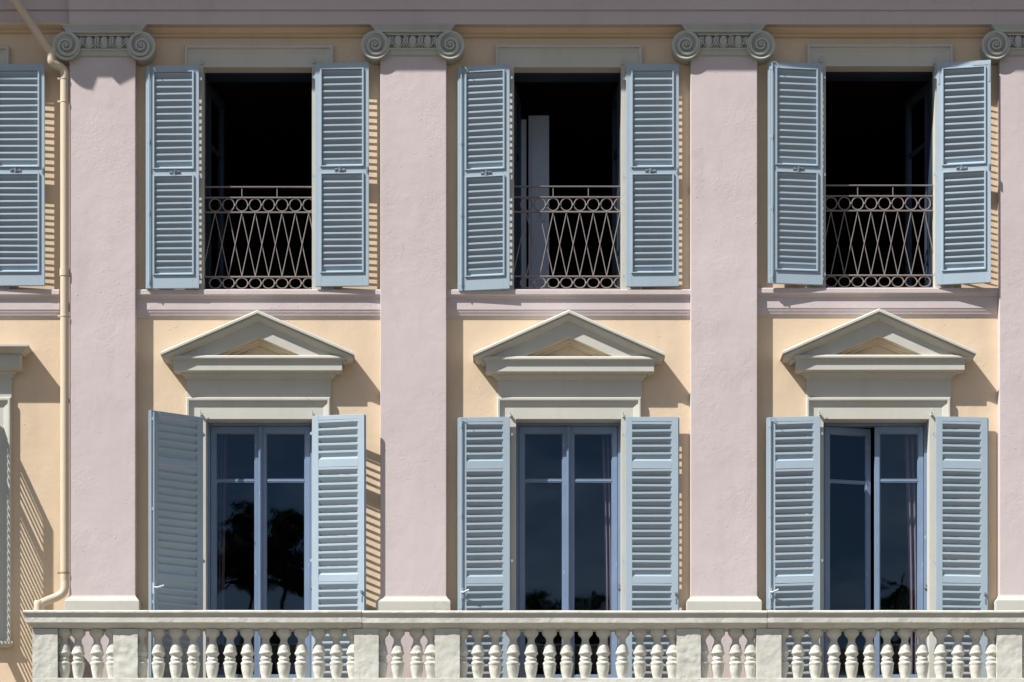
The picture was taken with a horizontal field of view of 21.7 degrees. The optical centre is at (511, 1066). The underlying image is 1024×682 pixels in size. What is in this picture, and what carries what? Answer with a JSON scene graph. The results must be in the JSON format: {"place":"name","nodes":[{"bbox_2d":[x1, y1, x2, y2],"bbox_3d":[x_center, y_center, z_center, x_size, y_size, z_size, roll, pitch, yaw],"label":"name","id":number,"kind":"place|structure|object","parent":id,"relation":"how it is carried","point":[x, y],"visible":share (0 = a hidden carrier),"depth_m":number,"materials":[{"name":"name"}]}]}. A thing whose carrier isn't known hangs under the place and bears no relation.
{"place":"outdoors","nodes":[
{"label":"outdoors","id":0,"kind":"place"},
{"bbox_2d":[0,0,1023,681],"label":"villa facade","id":1,"kind":"structure","parent":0,"point":[412,400],"depth_m":24.92,"materials":[{"name":"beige paint"}]},
{"bbox_2d":[10,0,68,609],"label":"drainpipe","id":2,"kind":"object","parent":1,"relation":"attached to","point":[63,101],"visible":0.95,"depth_m":24.87,"materials":[{"name":"metal"}]},
{"bbox_2d":[217,435,227,673],"bbox_3d":[-2.776,-4.744,25.338,0.145,2.676,0.063,0,0,0],"label":"curtain","id":3,"kind":"object","parent":1,"relation":"hanging from","point":[221,474],"visible":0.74,"depth_m":25.32,"materials":[{"name":"fabric"}]},
{"bbox_2d":[204,186,311,288],"bbox_3d":[-2.382,-7.789,25.085,1.034,0.973,0.028,0,0,0],"label":"window guard","id":4,"kind":"object","parent":1,"relation":"attached to","point":[255,212],"visible":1,"depth_m":25.08,"materials":[{"name":"paint"}]},
{"bbox_2d":[205,73,311,288],"bbox_3d":[-2.382,-8.315,25.478,1.066,2.090,0.723,0,0,0],"label":"window frame","id":5,"kind":"structure","parent":1,"relation":"in","point":[210,94],"depth_m":25.33,"materials":[{"name":"paint"}]},
{"bbox_2d":[208,423,311,677],"bbox_3d":[-2.370,-4.717,25.133,1.040,2.735,0.105,0,0,0],"label":"french window","id":6,"kind":"structure","parent":1,"relation":"in","point":[260,431],"depth_m":25.12,"materials":[{"name":"paint"}]},
{"bbox_2d":[22,610,1023,681],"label":"balcony balustrade","id":7,"kind":"object","parent":1,"relation":"attached to","point":[446,653],"visible":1,"depth_m":24.09,"materials":[{"name":"stone"}]},
{"bbox_2d":[514,186,620,288],"bbox_3d":[0.520,-7.794,25.085,1.019,0.973,0.028,0,0,0],"label":"window guard","id":8,"kind":"object","parent":1,"relation":"attached to","point":[566,212],"visible":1,"depth_m":25.08,"materials":[{"name":"paint"}]},
{"bbox_2d":[514,73,620,287],"bbox_3d":[0.520,-8.315,25.475,1.052,2.090,0.715,0,0,0],"label":"window frame","id":9,"kind":"structure","parent":1,"relation":"in","point":[518,77],"depth_m":25.35,"materials":[{"name":"paint"}]},
{"bbox_2d":[516,423,620,677],"bbox_3d":[0.530,-4.717,25.133,1.030,2.735,0.105,0,0,0],"label":"french window","id":10,"kind":"structure","parent":1,"relation":"in","point":[567,430],"depth_m":25.12,"materials":[{"name":"paint"}]},
{"bbox_2d":[601,428,617,677],"bbox_3d":[0.936,-4.744,25.338,0.175,2.676,0.063,0,0,0],"label":"curtain","id":11,"kind":"object","parent":1,"relation":"hanging from","point":[606,454],"visible":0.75,"depth_m":25.32,"materials":[{"name":"fabric"}]},
{"bbox_2d":[824,423,926,677],"bbox_3d":[3.413,-4.717,25.177,1.035,2.735,0.194,0,0,0],"label":"french window","id":12,"kind":"structure","parent":1,"relation":"in","point":[919,429],"depth_m":25.13,"materials":[{"name":"paint"}]},
{"bbox_2d":[826,185,932,287],"bbox_3d":[3.450,-7.804,25.085,1.039,0.973,0.028,0,0,0],"label":"window guard","id":13,"kind":"object","parent":1,"relation":"attached to","point":[871,211],"visible":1,"depth_m":25.08,"materials":[{"name":"paint"}]},
{"bbox_2d":[826,72,932,286],"bbox_3d":[3.449,-8.325,25.479,1.070,2.090,0.725,0,0,0],"label":"window frame","id":14,"kind":"structure","parent":1,"relation":"in","point":[919,107],"depth_m":25.50,"materials":[{"name":"paint"}]},
{"bbox_2d":[904,435,916,673],"bbox_3d":[3.835,-4.744,25.338,0.216,2.676,0.063,0,0,0],"label":"curtain","id":15,"kind":"object","parent":1,"relation":"hanging from","point":[910,442],"visible":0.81,"depth_m":25.33,"materials":[{"name":"fabric"}]}
]}

